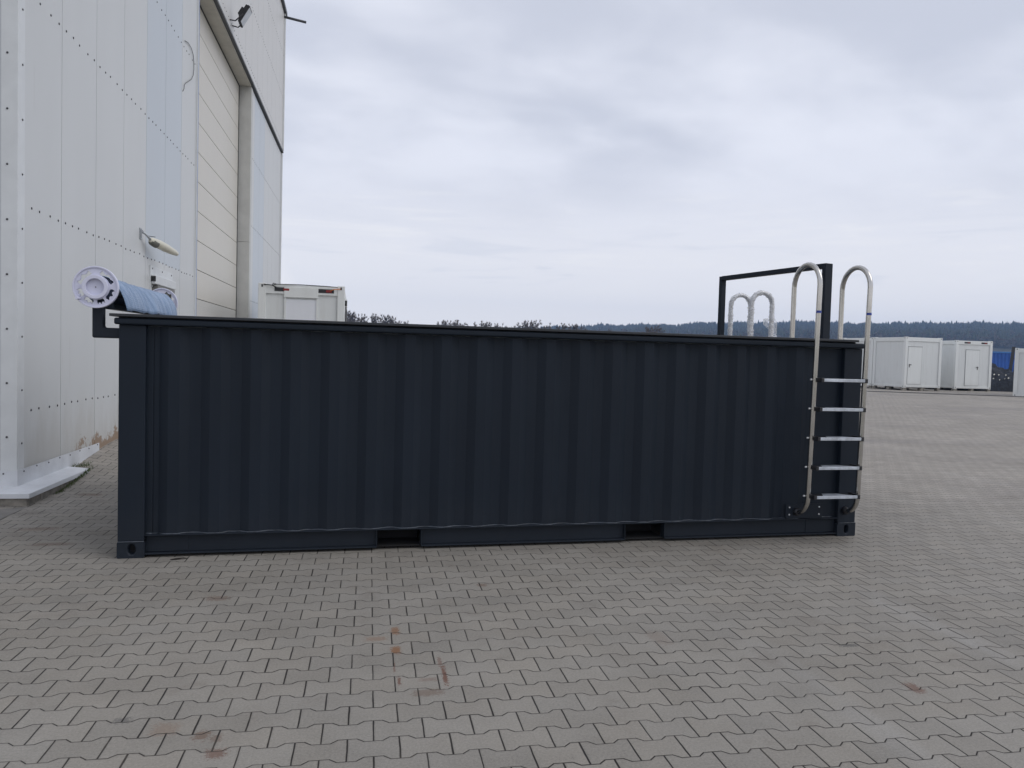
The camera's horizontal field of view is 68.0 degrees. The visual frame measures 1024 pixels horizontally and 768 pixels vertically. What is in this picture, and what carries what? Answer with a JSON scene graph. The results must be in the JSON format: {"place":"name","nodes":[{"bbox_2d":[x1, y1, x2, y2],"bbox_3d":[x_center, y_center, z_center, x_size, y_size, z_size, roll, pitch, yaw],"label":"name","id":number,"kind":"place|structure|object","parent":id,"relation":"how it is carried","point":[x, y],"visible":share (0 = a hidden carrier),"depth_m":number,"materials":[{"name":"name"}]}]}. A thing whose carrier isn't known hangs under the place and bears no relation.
{"place":"outdoors","nodes":[
{"label":"outdoors","id":0,"kind":"place"},
{"bbox_2d":[0,385,1023,767],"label":"pavement","id":1,"kind":"structure","parent":0,"point":[888,633],"depth_m":4.09,"materials":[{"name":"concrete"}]},
{"bbox_2d":[55,461,95,493],"bbox_3d":[-4.622,1.000,7.925,0.332,0.214,1.797,1,2,-19],"label":"moss","id":2,"kind":"object","parent":1,"relation":"on","point":[74,482],"visible":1,"depth_m":8.28,"materials":[{"name":"green plant"}]},
{"bbox_2d":[0,0,305,505],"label":"warehouse","id":3,"kind":"structure","parent":1,"relation":"on","point":[114,137],"depth_m":9.76,"materials":[{"name":"metal"}]},
{"bbox_2d":[139,228,178,255],"bbox_3d":[-5.282,-2.133,11.444,0.142,0.284,0.990,2,2,7],"label":"wall lamp","id":4,"kind":"object","parent":3,"relation":"attached to","point":[160,245],"visible":1,"depth_m":11.27,"materials":[{"name":"plastic"}]},
{"bbox_2d":[149,265,175,300],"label":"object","id":5,"kind":"structure","parent":3,"relation":"in","point":[158,278],"depth_m":11.93,"materials":[{"name":"metal"}]},
{"bbox_2d":[183,41,193,90],"bbox_3d":[-5.796,-5.602,13.598,0.012,0.979,0.828,1,2,-11],"label":"loose wire","id":6,"kind":"object","parent":3,"relation":"attached to","point":[193,70],"visible":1,"depth_m":13.79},
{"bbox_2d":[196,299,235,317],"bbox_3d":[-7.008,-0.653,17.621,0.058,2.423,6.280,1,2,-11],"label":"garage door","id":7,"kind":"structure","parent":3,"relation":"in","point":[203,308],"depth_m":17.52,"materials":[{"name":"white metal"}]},
{"bbox_2d":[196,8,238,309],"bbox_3d":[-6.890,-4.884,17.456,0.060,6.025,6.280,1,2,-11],"label":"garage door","id":8,"kind":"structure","parent":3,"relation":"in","point":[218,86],"depth_m":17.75,"materials":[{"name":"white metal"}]},
{"bbox_2d":[230,4,251,27],"bbox_3d":[-6.232,-8.436,17.402,0.470,0.472,0.408,1,2,-11],"label":"floodlight","id":9,"kind":"object","parent":3,"relation":"attached to","point":[244,13],"visible":0.98,"depth_m":17.29,"materials":[{"name":"black metal"}]},
{"bbox_2d":[258,283,347,321],"bbox_3d":[-5.387,-1.114,20.097,2.003,2.641,4.962,1,2,-12],"label":"site cabin","id":10,"kind":"object","parent":1,"relation":"on","point":[301,302],"visible":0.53,"depth_m":17.71,"materials":[{"name":"white metal"}]},
{"bbox_2d":[109,313,863,558],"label":"container pool","id":11,"kind":"structure","parent":1,"relation":"on","point":[245,434],"depth_m":5.99,"materials":[{"name":"paint"}]},
{"bbox_2d":[72,266,177,337],"bbox_3d":[-3.192,-0.642,6.455,0.328,0.498,2.546,1,3,-15],"label":"cover reel","id":12,"kind":"object","parent":11,"relation":"attached to","point":[95,286],"visible":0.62,"depth_m":5.30,"materials":[{"name":"white plastic"}]},
{"bbox_2d":[91,276,176,314],"bbox_3d":[-3.162,-0.712,6.469,0.302,0.249,2.175,1,3,-15],"label":"pool cover","id":13,"kind":"object","parent":12,"relation":"on","point":[140,299],"visible":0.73,"depth_m":6.26,"materials":[{"name":"blue plastic"}]},
{"bbox_2d":[727,290,776,336],"bbox_3d":[2.696,-0.175,8.626,0.415,1.748,0.476,1,2,-13],"label":"pool ladder","id":14,"kind":"object","parent":11,"relation":"attached to","point":[751,312],"visible":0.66,"depth_m":8.42,"materials":[{"name":"silver metal"}]},
{"bbox_2d":[717,263,832,338],"bbox_3d":[2.647,-0.531,7.841,0.090,1.277,1.542,1,2,-24],"label":"steel frame","id":15,"kind":"object","parent":11,"relation":"on","point":[826,269],"visible":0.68,"depth_m":7.44,"materials":[{"name":"paint"}]},
{"bbox_2d":[790,262,872,515],"bbox_3d":[2.766,0.057,6.627,0.567,2.210,0.466,1,2,-13],"label":"pool ladder","id":16,"kind":"object","parent":11,"relation":"attached to","point":[810,467],"visible":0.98,"depth_m":6.49,"materials":[{"name":"silver metal"}]},
{"bbox_2d":[843,337,901,388],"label":"site cabin","id":17,"kind":"object","parent":1,"relation":"on","point":[870,362],"visible":0.24,"depth_m":44.12,"materials":[{"name":"metal"}]},
{"bbox_2d":[872,337,942,390],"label":"site cabin","id":18,"kind":"object","parent":1,"relation":"on","point":[905,363],"visible":0.98,"depth_m":41.98,"materials":[{"name":"white metal"}]},
{"bbox_2d":[906,346,921,384],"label":"door","id":19,"kind":"structure","parent":18,"relation":"in","point":[914,362],"depth_m":41.65,"materials":[{"name":"white metal"}]},
{"bbox_2d":[868,391,1023,396],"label":"edge strip","id":20,"kind":"object","parent":1,"relation":"on","point":[943,393],"visible":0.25,"depth_m":37.69,"materials":[{"name":"concrete"}]},
{"bbox_2d":[924,340,992,391],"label":"site cabin","id":21,"kind":"object","parent":1,"relation":"on","point":[966,365],"visible":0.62,"depth_m":43.76,"materials":[{"name":"white metal"}]},
{"bbox_2d":[964,349,979,385],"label":"door","id":22,"kind":"structure","parent":21,"relation":"in","point":[971,375],"depth_m":43.69,"materials":[{"name":"white metal"}]},
{"bbox_2d":[944,363,1013,391],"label":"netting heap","id":23,"kind":"object","parent":1,"relation":"on","point":[1004,383],"visible":0.25,"depth_m":44.62,"materials":[{"name":"black plastic"}]},
{"bbox_2d":[992,351,1014,371],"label":"shipping container","id":24,"kind":"object","parent":1,"relation":"on","point":[1001,359],"visible":0.23,"depth_m":60.30,"materials":[{"name":"blue metal"}]},
{"bbox_2d":[1009,347,1015,371],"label":"leaning post","id":25,"kind":"object","parent":1,"relation":"on","point":[1012,358],"visible":0.37,"depth_m":45.81,"materials":[{"name":"metal"}]},
{"bbox_2d":[1013,348,1023,395],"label":"site cabin","id":26,"kind":"object","parent":1,"relation":"on","point":[1018,385],"visible":0.92,"depth_m":37.91,"materials":[{"name":"white metal"}]},
{"bbox_2d":[281,0,1023,327],"label":"sky","id":27,"kind":"structure","parent":0,"point":[509,163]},
{"bbox_2d":[992,348,1011,351],"bbox_3d":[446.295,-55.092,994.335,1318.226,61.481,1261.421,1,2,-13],"label":"hills","id":28,"kind":"structure","parent":0,"point":[1002,349],"depth_m":702.53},
{"bbox_2d":[511,320,1023,348],"bbox_3d":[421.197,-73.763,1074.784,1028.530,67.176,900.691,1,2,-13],"label":"forest","id":29,"kind":"object","parent":28,"relation":"on","point":[975,326],"visible":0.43,"depth_m":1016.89,"materials":[{"name":"green plant"}]},
{"label":"field","id":30,"kind":"structure","parent":0,"visible":0},
{"bbox_2d":[347,310,367,321],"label":"bare tree","id":31,"kind":"object","parent":30,"relation":"on","point":[350,317],"visible":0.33,"depth_m":229.52,"materials":[{"name":"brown plant"}]},
{"bbox_2d":[348,314,368,321],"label":"bare tree","id":32,"kind":"object","parent":30,"relation":"on","point":[361,320],"visible":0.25,"depth_m":226.54,"materials":[{"name":"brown plant"}]},
{"bbox_2d":[370,314,395,322],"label":"bare tree","id":33,"kind":"object","parent":30,"relation":"on","point":[383,321],"visible":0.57,"depth_m":227.00,"materials":[{"name":"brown plant"}]},
{"bbox_2d":[437,320,459,325],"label":"bare tree","id":34,"kind":"object","parent":30,"relation":"on","point":[445,323],"visible":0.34,"depth_m":228.78,"materials":[{"name":"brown plant"}]},
{"bbox_2d":[473,321,497,326],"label":"bare tree","id":35,"kind":"object","parent":30,"relation":"on","point":[485,325],"visible":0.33,"depth_m":230.59,"materials":[{"name":"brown plant"}]},
{"bbox_2d":[514,320,541,327],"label":"bare tree","id":36,"kind":"object","parent":30,"relation":"on","point":[531,324],"visible":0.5,"depth_m":228.82,"materials":[{"name":"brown plant"}]},
{"bbox_2d":[561,323,582,329],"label":"bare tree","id":37,"kind":"object","parent":30,"relation":"on","point":[573,327],"visible":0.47,"depth_m":230.88,"materials":[{"name":"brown plant"}]},
{"bbox_2d":[644,325,664,332],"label":"bare tree","id":38,"kind":"object","parent":30,"relation":"on","point":[653,329],"visible":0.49,"depth_m":229.97,"materials":[{"name":"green plant"}]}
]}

